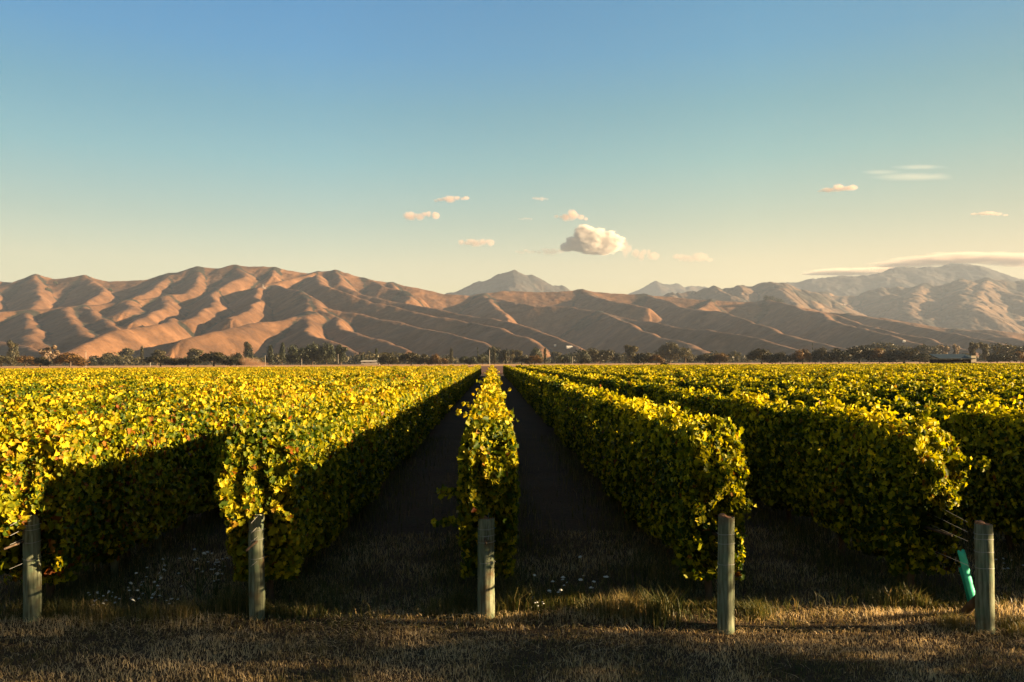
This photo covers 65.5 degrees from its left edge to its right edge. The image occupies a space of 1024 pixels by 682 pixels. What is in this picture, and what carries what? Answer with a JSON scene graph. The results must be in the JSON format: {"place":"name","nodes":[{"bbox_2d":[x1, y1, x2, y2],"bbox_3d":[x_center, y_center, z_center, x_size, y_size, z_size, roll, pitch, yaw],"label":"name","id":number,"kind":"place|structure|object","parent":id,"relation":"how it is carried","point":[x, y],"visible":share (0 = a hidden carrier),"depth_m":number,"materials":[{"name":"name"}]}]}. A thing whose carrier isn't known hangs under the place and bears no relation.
{"place":"outdoors","nodes":[
{"label":"outdoors","id":0,"kind":"place"},
{"bbox_2d":[446,270,569,295],"bbox_3d":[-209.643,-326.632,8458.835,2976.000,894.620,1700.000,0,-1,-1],"label":"blue mountain","id":1,"kind":"structure","parent":0,"point":[513,280],"depth_m":8371.21,"materials":[{"name":"stone"}]},
{"bbox_2d":[0,362,1022,367],"bbox_3d":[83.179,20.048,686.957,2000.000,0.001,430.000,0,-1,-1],"label":"stubble field","id":2,"kind":"structure","parent":0,"point":[169,366],"depth_m":675.82,"materials":[{"name":"plant"}]},
{"bbox_2d":[0,355,18,366],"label":"tree","id":3,"kind":"object","parent":2,"relation":"on","point":[7,359],"visible":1,"depth_m":629.40,"materials":[{"name":"green plant"}]},
{"bbox_2d":[15,355,39,366],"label":"shrub","id":4,"kind":"object","parent":2,"relation":"on","point":[26,359],"visible":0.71,"depth_m":649.64,"materials":[{"name":"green plant"}]},
{"bbox_2d":[39,345,60,366],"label":"tree","id":5,"kind":"object","parent":2,"relation":"on","point":[46,353],"visible":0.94,"depth_m":611.68,"materials":[{"name":"orange plant"}]},
{"bbox_2d":[51,352,91,366],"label":"tree","id":6,"kind":"object","parent":2,"relation":"on","point":[73,359],"visible":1,"depth_m":592.68,"materials":[{"name":"orange plant"}]},
{"bbox_2d":[142,355,179,366],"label":"tree","id":7,"kind":"object","parent":2,"relation":"on","point":[160,359],"visible":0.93,"depth_m":592.80,"materials":[{"name":"green plant"}]},
{"bbox_2d":[169,357,203,366],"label":"tree","id":8,"kind":"object","parent":2,"relation":"on","point":[192,360],"visible":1,"depth_m":590.00,"materials":[{"name":"green plant"}]},
{"bbox_2d":[199,351,230,365],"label":"tree","id":9,"kind":"object","parent":2,"relation":"on","point":[216,357],"visible":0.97,"depth_m":592.78,"materials":[{"name":"green plant"}]},
{"bbox_2d":[226,356,245,365],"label":"tree","id":10,"kind":"object","parent":2,"relation":"on","point":[236,361],"visible":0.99,"depth_m":583.63,"materials":[{"name":"green plant"}]},
{"bbox_2d":[264,345,276,364],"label":"tree","id":11,"kind":"object","parent":2,"relation":"on","point":[270,358],"visible":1,"depth_m":812.29,"materials":[{"name":"green plant"}]},
{"bbox_2d":[287,344,312,364],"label":"tree","id":12,"kind":"object","parent":2,"relation":"on","point":[300,354],"visible":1,"depth_m":772.10,"materials":[{"name":"green plant"}]},
{"bbox_2d":[302,342,323,364],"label":"tree","id":13,"kind":"object","parent":2,"relation":"on","point":[314,350],"visible":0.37,"depth_m":782.88,"materials":[{"name":"green plant"}]},
{"bbox_2d":[313,342,336,364],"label":"tree","id":14,"kind":"object","parent":2,"relation":"on","point":[327,352],"visible":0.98,"depth_m":773.34,"materials":[{"name":"green plant"}]},
{"bbox_2d":[335,344,347,364],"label":"tree","id":15,"kind":"object","parent":2,"relation":"on","point":[340,350],"visible":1,"depth_m":753.33,"materials":[{"name":"green plant"}]},
{"bbox_2d":[377,352,399,365],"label":"tree","id":16,"kind":"object","parent":2,"relation":"on","point":[387,358],"visible":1,"depth_m":615.52,"materials":[{"name":"green plant"}]},
{"bbox_2d":[398,352,426,365],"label":"tree","id":17,"kind":"object","parent":2,"relation":"on","point":[416,358],"visible":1,"depth_m":597.62,"materials":[{"name":"green plant"}]},
{"bbox_2d":[485,345,499,363],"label":"tree","id":18,"kind":"object","parent":2,"relation":"on","point":[492,348],"visible":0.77,"depth_m":896.86,"materials":[{"name":"green plant"}]},
{"bbox_2d":[496,347,510,362],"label":"tree","id":19,"kind":"object","parent":2,"relation":"on","point":[501,355],"visible":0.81,"depth_m":896.96,"materials":[{"name":"green plant"}]},
{"bbox_2d":[585,347,614,363],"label":"tree","id":20,"kind":"object","parent":2,"relation":"on","point":[601,355],"visible":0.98,"depth_m":798.65,"materials":[{"name":"green plant"}]},
{"bbox_2d":[623,344,638,363],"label":"tree","id":21,"kind":"object","parent":2,"relation":"on","point":[630,350],"visible":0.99,"depth_m":802.14,"materials":[{"name":"green plant"}]},
{"bbox_2d":[630,353,654,363],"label":"tree","id":22,"kind":"object","parent":2,"relation":"on","point":[642,357],"visible":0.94,"depth_m":610.42,"materials":[{"name":"green plant"}]},
{"bbox_2d":[711,352,729,363],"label":"shrub","id":23,"kind":"object","parent":2,"relation":"on","point":[723,357],"visible":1,"depth_m":622.16,"materials":[{"name":"green plant"}]},
{"bbox_2d":[745,348,780,363],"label":"tree","id":24,"kind":"object","parent":2,"relation":"on","point":[763,354],"visible":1,"depth_m":604.70,"materials":[{"name":"green plant"}]},
{"bbox_2d":[771,351,789,363],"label":"tree","id":25,"kind":"object","parent":2,"relation":"on","point":[782,356],"visible":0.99,"depth_m":602.88,"materials":[{"name":"green plant"}]},
{"bbox_2d":[792,349,811,363],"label":"tree","id":26,"kind":"object","parent":2,"relation":"on","point":[805,354],"visible":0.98,"depth_m":602.51,"materials":[{"name":"green plant"}]},
{"bbox_2d":[811,347,831,363],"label":"tree","id":27,"kind":"object","parent":2,"relation":"on","point":[822,354],"visible":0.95,"depth_m":604.19,"materials":[{"name":"green plant"}]},
{"bbox_2d":[826,348,852,363],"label":"tree","id":28,"kind":"object","parent":2,"relation":"on","point":[838,355],"visible":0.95,"depth_m":603.37,"materials":[{"name":"green plant"}]},
{"bbox_2d":[841,345,875,362],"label":"tree","id":29,"kind":"object","parent":2,"relation":"on","point":[860,353],"visible":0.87,"depth_m":611.35,"materials":[{"name":"green plant"}]},
{"bbox_2d":[868,348,887,362],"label":"tree","id":30,"kind":"object","parent":2,"relation":"on","point":[878,353],"visible":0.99,"depth_m":607.19,"materials":[{"name":"green plant"}]},
{"bbox_2d":[874,347,930,362],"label":"tree","id":31,"kind":"object","parent":2,"relation":"on","point":[903,354],"visible":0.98,"depth_m":602.77,"materials":[{"name":"green plant"}]},
{"bbox_2d":[979,342,988,361],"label":"tree","id":32,"kind":"object","parent":2,"relation":"on","point":[984,347],"visible":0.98,"depth_m":811.73,"materials":[{"name":"green plant"}]},
{"bbox_2d":[985,353,1006,362],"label":"shrub","id":33,"kind":"object","parent":2,"relation":"on","point":[996,357],"visible":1,"depth_m":607.94,"materials":[{"name":"green plant"}]},
{"bbox_2d":[981,342,1023,361],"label":"tree","id":34,"kind":"object","parent":2,"relation":"on","point":[1008,349],"visible":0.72,"depth_m":855.57,"materials":[{"name":"green plant"}]},
{"bbox_2d":[0,361,1023,681],"bbox_3d":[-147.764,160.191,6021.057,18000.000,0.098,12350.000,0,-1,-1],"label":"ground","id":35,"kind":"structure","parent":0,"point":[444,469],"depth_m":8.02,"materials":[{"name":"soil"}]},
{"bbox_2d":[6,340,19,365],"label":"tree","id":36,"kind":"object","parent":35,"relation":"on","point":[13,352],"visible":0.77,"depth_m":883.91,"materials":[{"name":"green plant"}]},
{"bbox_2d":[22,512,41,622],"bbox_3d":[-4.949,2.383,8.214,0.176,1.268,0.176,-1,-1,-1],"label":"wooden post","id":37,"kind":"object","parent":35,"relation":"on","point":[32,575],"visible":0.84,"depth_m":8.15,"materials":[{"name":"grey wood"}]},
{"bbox_2d":[67,596,139,628],"bbox_3d":[-4.256,2.777,8.244,0.655,0.224,0.657,-1,-2,25],"label":"grass tussock","id":38,"kind":"object","parent":35,"relation":"on","point":[99,606],"depth_m":8.18,"materials":[{"name":"plant"}]},
{"bbox_2d":[96,355,113,365],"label":"shrub","id":39,"kind":"object","parent":35,"relation":"on","point":[102,360],"visible":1,"depth_m":885.46,"materials":[{"name":"green plant"}]},
{"bbox_2d":[88,602,145,623],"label":"grass tussock","id":40,"kind":"object","parent":35,"relation":"on","point":[121,614],"depth_m":8.27,"materials":[{"name":"green plant"}]},
{"bbox_2d":[0,366,280,373],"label":"vine row","id":41,"kind":"object","parent":35,"relation":"on","point":[127,369],"visible":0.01,"depth_m":76.32,"materials":[{"name":"green plant"}]},
{"bbox_2d":[129,565,165,598],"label":"flowering weed","id":42,"kind":"object","parent":35,"relation":"on","point":[154,588],"visible":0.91,"depth_m":8.99,"materials":[{"name":"green plant"}]},
{"bbox_2d":[122,597,176,628],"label":"grass tussock","id":43,"kind":"object","parent":35,"relation":"on","point":[149,612],"depth_m":8.23,"materials":[{"name":"green plant"}]},
{"bbox_2d":[1,366,298,375],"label":"vine row","id":44,"kind":"object","parent":35,"relation":"on","point":[136,370],"visible":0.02,"depth_m":69.90,"materials":[{"name":"green plant"}]},
{"bbox_2d":[0,366,311,375],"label":"vine row","id":45,"kind":"object","parent":35,"relation":"on","point":[51,373],"visible":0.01,"depth_m":67.19,"materials":[{"name":"green plant"}]},
{"bbox_2d":[7,365,324,376],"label":"vine row","id":46,"kind":"object","parent":35,"relation":"on","point":[18,374],"visible":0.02,"depth_m":62.34,"materials":[{"name":"green plant"}]},
{"bbox_2d":[0,366,341,377],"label":"vine row","id":47,"kind":"object","parent":35,"relation":"on","point":[28,375],"visible":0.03,"depth_m":54.40,"materials":[{"name":"green plant"}]},
{"bbox_2d":[0,366,356,379],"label":"vine row","id":48,"kind":"object","parent":35,"relation":"on","point":[97,375],"visible":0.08,"depth_m":52.24,"materials":[{"name":"green plant"}]},
{"bbox_2d":[149,589,213,630],"bbox_3d":[-3.401,2.765,8.264,0.720,0.246,0.723,1,-2,-35],"label":"grass tussock","id":49,"kind":"object","parent":35,"relation":"on","point":[185,607],"depth_m":8.24,"materials":[{"name":"plant"}]},
{"bbox_2d":[1,365,372,382],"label":"vine row","id":50,"kind":"object","parent":35,"relation":"on","point":[72,377],"visible":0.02,"depth_m":47.78,"materials":[{"name":"green plant"}]},
{"bbox_2d":[162,548,219,598],"bbox_3d":[-3.575,2.636,8.958,0.660,0.554,0.321,1,-2,-37],"label":"flowering weed","id":51,"kind":"object","parent":35,"relation":"on","point":[197,580],"visible":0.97,"depth_m":8.98,"materials":[{"name":"green plant"}]},
{"bbox_2d":[0,365,386,385],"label":"vine row","id":52,"kind":"object","parent":35,"relation":"on","point":[57,380],"visible":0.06,"depth_m":42.14,"materials":[{"name":"green plant"}]},
{"bbox_2d":[187,348,202,364],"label":"tree","id":53,"kind":"object","parent":35,"relation":"on","point":[193,353],"visible":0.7,"depth_m":940.47,"materials":[{"name":"green plant"}]},
{"bbox_2d":[0,365,396,390],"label":"vine row","id":54,"kind":"object","parent":35,"relation":"on","point":[59,383],"visible":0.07,"depth_m":36.79,"materials":[{"name":"green plant"}]},
{"bbox_2d":[0,365,413,391],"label":"vine row","id":55,"kind":"object","parent":35,"relation":"on","point":[87,384],"visible":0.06,"depth_m":31.46,"materials":[{"name":"green plant"}]},
{"bbox_2d":[0,365,426,399],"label":"vine row","id":56,"kind":"object","parent":35,"relation":"on","point":[15,393],"visible":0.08,"depth_m":25.06,"materials":[{"name":"green plant"}]},
{"bbox_2d":[202,557,227,597],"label":"flowering weed","id":57,"kind":"object","parent":35,"relation":"on","point":[214,583],"visible":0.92,"depth_m":9.00,"materials":[{"name":"green plant"}]},
{"bbox_2d":[0,365,439,411],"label":"vine row","id":58,"kind":"object","parent":35,"relation":"on","point":[195,387],"visible":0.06,"depth_m":22.40,"materials":[{"name":"green plant"}]},
{"bbox_2d":[0,365,453,534],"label":"vine row","id":59,"kind":"object","parent":35,"relation":"on","point":[32,411],"visible":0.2,"depth_m":15.70,"materials":[{"name":"green plant"}]},
{"bbox_2d":[0,365,467,603],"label":"vine row","id":60,"kind":"object","parent":35,"relation":"on","point":[63,482],"visible":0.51,"depth_m":9.62,"materials":[{"name":"green plant"}]},
{"bbox_2d":[243,342,255,364],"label":"tree","id":61,"kind":"object","parent":35,"relation":"on","point":[248,350],"visible":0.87,"depth_m":989.25,"materials":[{"name":"green plant"}]},
{"bbox_2d":[248,512,264,619],"bbox_3d":[-2.649,2.384,8.272,0.170,1.249,0.171,-1,-1,-1],"label":"wooden post","id":62,"kind":"object","parent":35,"relation":"on","point":[256,570],"visible":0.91,"depth_m":8.21,"materials":[{"name":"grey wood"}]},
{"bbox_2d":[213,365,481,605],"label":"vine row","id":63,"kind":"object","parent":35,"relation":"on","point":[308,484],"visible":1,"depth_m":9.68,"materials":[{"name":"green plant"}]},
{"bbox_2d":[437,586,476,613],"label":"grass tussock","id":64,"kind":"object","parent":35,"relation":"on","point":[459,598],"depth_m":8.59,"materials":[{"name":"green plant"}]},
{"bbox_2d":[431,365,520,585],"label":"vine row","id":65,"kind":"object","parent":35,"relation":"on","point":[488,483],"visible":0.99,"depth_m":8.46,"materials":[{"name":"green plant"}]},
{"bbox_2d":[477,515,495,619],"bbox_3d":[-0.267,2.404,8.311,0.189,1.192,0.187,0,-2,-1],"label":"wooden post","id":66,"kind":"object","parent":35,"relation":"on","point":[486,586],"visible":0.92,"depth_m":8.24,"materials":[{"name":"grey wood"}]},
{"bbox_2d":[0,348,1019,365],"bbox_3d":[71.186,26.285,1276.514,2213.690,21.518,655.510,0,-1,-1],"label":"distant scrub","id":67,"kind":"object","parent":35,"relation":"on","point":[130,361],"visible":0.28,"depth_m":1038.64,"materials":[{"name":"green plant"}]},
{"bbox_2d":[0,431,1023,619],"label":"row weeds","id":68,"kind":"object","parent":35,"relation":"on","point":[503,605],"visible":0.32,"depth_m":9.56,"materials":[{"name":"green plant"}]},
{"bbox_2d":[0,587,1023,681],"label":"straw clippings","id":69,"kind":"object","parent":35,"relation":"on","point":[462,649],"visible":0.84,"depth_m":7.65,"materials":[{"name":"beige plant"}]},
{"bbox_2d":[543,582,599,614],"bbox_3d":[0.675,2.740,8.482,0.787,0.267,0.710,1,-2,-33],"label":"grass tussock","id":70,"kind":"object","parent":35,"relation":"on","point":[570,602],"depth_m":8.49,"materials":[{"name":"plant"}]},
{"bbox_2d":[561,555,607,605],"bbox_3d":[0.823,2.633,8.585,0.459,0.502,0.456,-1,-2,33],"label":"flowering weed","id":71,"kind":"object","parent":35,"relation":"on","point":[583,587],"visible":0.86,"depth_m":8.55,"materials":[{"name":"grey plant"}]},
{"bbox_2d":[574,590,634,626],"bbox_3d":[0.993,2.748,8.394,0.883,0.230,0.936,1,-2,-44],"label":"grass tussock","id":72,"kind":"object","parent":35,"relation":"on","point":[602,605],"depth_m":8.26,"materials":[{"name":"plant"}]},
{"bbox_2d":[581,582,667,626],"bbox_3d":[1.167,2.709,8.230,0.854,0.291,0.851,1,-2,-29],"label":"grass tussock","id":73,"kind":"object","parent":35,"relation":"on","point":[626,607],"depth_m":8.17,"materials":[{"name":"green plant"}]},
{"bbox_2d":[503,365,756,603],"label":"vine row","id":74,"kind":"object","parent":35,"relation":"on","point":[677,479],"visible":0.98,"depth_m":9.88,"materials":[{"name":"green plant"}]},
{"bbox_2d":[607,584,701,632],"bbox_3d":[1.450,2.681,8.044,1.002,0.340,0.904,-1,-2,13],"label":"grass tussock","id":75,"kind":"object","parent":35,"relation":"on","point":[657,615],"depth_m":8.06,"materials":[{"name":"green plant"}]},
{"bbox_2d":[654,342,683,362],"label":"tree","id":76,"kind":"object","parent":35,"relation":"on","point":[671,351],"visible":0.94,"depth_m":901.68,"materials":[{"name":"green plant"}]},
{"bbox_2d":[673,347,695,362],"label":"tree","id":77,"kind":"object","parent":35,"relation":"on","point":[687,355],"visible":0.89,"depth_m":905.23,"materials":[{"name":"green plant"}]},
{"bbox_2d":[717,513,734,634],"bbox_3d":[2.115,2.339,7.866,0.173,1.276,0.171,0,-2,-1],"label":"wooden post","id":78,"kind":"object","parent":35,"relation":"on","point":[725,586],"visible":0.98,"depth_m":7.80,"materials":[{"name":"grey wood"}]},
{"bbox_2d":[516,365,990,592],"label":"vine row","id":79,"kind":"object","parent":35,"relation":"on","point":[849,472],"visible":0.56,"depth_m":9.93,"materials":[{"name":"green plant"}]},
{"bbox_2d":[735,594,779,624],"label":"grass tussock","id":80,"kind":"object","parent":35,"relation":"on","point":[758,610],"depth_m":8.24,"materials":[{"name":"plant"}]},
{"bbox_2d":[529,364,1023,554],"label":"vine row","id":81,"kind":"object","parent":35,"relation":"on","point":[993,433],"visible":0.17,"depth_m":11.27,"materials":[{"name":"green plant"}]},
{"bbox_2d":[542,364,1023,448],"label":"vine row","id":82,"kind":"object","parent":35,"relation":"on","point":[887,391],"visible":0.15,"depth_m":19.39,"materials":[{"name":"green plant"}]},
{"bbox_2d":[555,364,1023,404],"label":"vine row","id":83,"kind":"object","parent":35,"relation":"on","point":[1003,394],"visible":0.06,"depth_m":24.83,"materials":[{"name":"green plant"}]},
{"bbox_2d":[569,364,1023,392],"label":"vine row","id":84,"kind":"object","parent":35,"relation":"on","point":[844,377],"visible":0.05,"depth_m":28.64,"materials":[{"name":"green plant"}]},
{"bbox_2d":[583,364,1023,386],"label":"vine row","id":85,"kind":"object","parent":35,"relation":"on","point":[968,380],"visible":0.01,"depth_m":32.06,"materials":[{"name":"green plant"}]},
{"bbox_2d":[593,364,1021,382],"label":"vine row","id":86,"kind":"object","parent":35,"relation":"on","point":[960,378],"visible":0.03,"depth_m":38.30,"materials":[{"name":"green plant"}]},
{"bbox_2d":[605,364,1023,379],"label":"vine row","id":87,"kind":"object","parent":35,"relation":"on","point":[1018,377],"visible":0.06,"depth_m":44.80,"materials":[{"name":"green plant"}]},
{"bbox_2d":[618,364,1023,376],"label":"vine row","id":88,"kind":"object","parent":35,"relation":"on","point":[936,372],"visible":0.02,"depth_m":52.27,"materials":[{"name":"green plant"}]},
{"bbox_2d":[630,364,1023,375],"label":"vine row","id":89,"kind":"object","parent":35,"relation":"on","point":[966,372],"depth_m":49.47,"materials":[{"name":"green plant"}]},
{"bbox_2d":[645,364,1023,373],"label":"vine row","id":90,"kind":"object","parent":35,"relation":"on","point":[963,370],"visible":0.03,"depth_m":57.98,"materials":[{"name":"green plant"}]},
{"bbox_2d":[656,364,1022,372],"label":"vine row","id":91,"kind":"object","parent":35,"relation":"on","point":[983,370],"visible":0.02,"depth_m":61.32,"materials":[{"name":"green plant"}]},
{"bbox_2d":[671,364,1023,371],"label":"vine row","id":92,"kind":"object","parent":35,"relation":"on","point":[995,370],"visible":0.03,"depth_m":68.05,"materials":[{"name":"green plant"}]},
{"bbox_2d":[682,364,1021,370],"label":"vine row","id":93,"kind":"object","parent":35,"relation":"on","point":[879,367],"visible":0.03,"depth_m":69.81,"materials":[{"name":"green plant"}]},
{"bbox_2d":[694,364,1020,370],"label":"vine row","id":94,"kind":"object","parent":35,"relation":"on","point":[888,367],"visible":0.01,"depth_m":75.44,"materials":[{"name":"green plant"}]},
{"bbox_2d":[860,341,897,361],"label":"tree","id":95,"kind":"object","parent":35,"relation":"on","point":[887,346],"visible":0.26,"depth_m":1108.30,"materials":[{"name":"green plant"}]},
{"bbox_2d":[914,343,941,359],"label":"tree","id":96,"kind":"object","parent":35,"relation":"on","point":[925,349],"visible":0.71,"depth_m":1062.55,"materials":[{"name":"green plant"}]},
{"bbox_2d":[924,609,980,634],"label":"grass tussock","id":97,"kind":"object","parent":35,"relation":"on","point":[951,620],"depth_m":7.88,"materials":[{"name":"green plant"}]},
{"bbox_2d":[929,354,975,363],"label":"farm shed","id":98,"kind":"structure","parent":35,"relation":"on","point":[950,358],"depth_m":205.68,"materials":[{"name":"grey metal"}]},
{"bbox_2d":[957,549,974,609],"bbox_3d":[4.871,2.554,8.524,0.114,0.669,0.110,-11,-5,-13],"label":"vine sleeve","id":99,"kind":"object","parent":35,"relation":"on","point":[965,573],"visible":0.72,"depth_m":8.49,"materials":[{"name":"green plastic"}]},
{"bbox_2d":[959,595,974,615],"bbox_3d":[4.709,2.778,8.236,0.090,0.449,0.527,0,-1,4],"label":"brace log","id":100,"kind":"object","parent":35,"relation":"on","point":[968,608],"visible":0.47,"depth_m":8.15,"materials":[{"name":"brown wood"}]},
{"bbox_2d":[973,520,994,633],"bbox_3d":[4.619,2.358,7.785,0.177,1.212,0.174,-1,-1,-1],"label":"wooden post","id":101,"kind":"object","parent":35,"relation":"on","point":[984,581],"visible":0.97,"depth_m":7.72,"materials":[{"name":"grey wood"}]},
{"bbox_2d":[995,605,1023,637],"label":"grass tussock","id":102,"kind":"object","parent":35,"relation":"on","point":[1012,624],"depth_m":7.78,"materials":[{"name":"beige plant"}]},
{"bbox_2d":[0,265,1023,364],"bbox_3d":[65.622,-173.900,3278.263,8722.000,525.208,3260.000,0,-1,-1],"label":"hills","id":103,"kind":"structure","parent":0,"point":[229,310],"depth_m":2981.49,"materials":[{"name":"brown soil"}]},
{"bbox_2d":[0,0,1023,293],"label":"sky","id":104,"kind":"structure","parent":0,"point":[439,146],"materials":[{"name":"blue"}]},
{"bbox_2d":[629,281,707,295],"bbox_3d":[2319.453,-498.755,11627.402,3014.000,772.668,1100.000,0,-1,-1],"label":"distant peaks","id":105,"kind":"object","parent":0,"point":[655,288],"visible":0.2,"depth_m":11536.52,"materials":[{"name":"grey stone"}]},
{"bbox_2d":[663,277,1023,333],"bbox_3d":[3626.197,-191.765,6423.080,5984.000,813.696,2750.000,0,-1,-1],"label":"hills","id":106,"kind":"structure","parent":0,"point":[986,303],"depth_m":6149.52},
{"bbox_2d":[779,263,1023,295],"bbox_3d":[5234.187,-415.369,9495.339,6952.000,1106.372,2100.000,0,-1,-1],"label":"mountain range","id":107,"kind":"structure","parent":0,"point":[903,276],"depth_m":9415.75,"materials":[{"name":"grey stone"}]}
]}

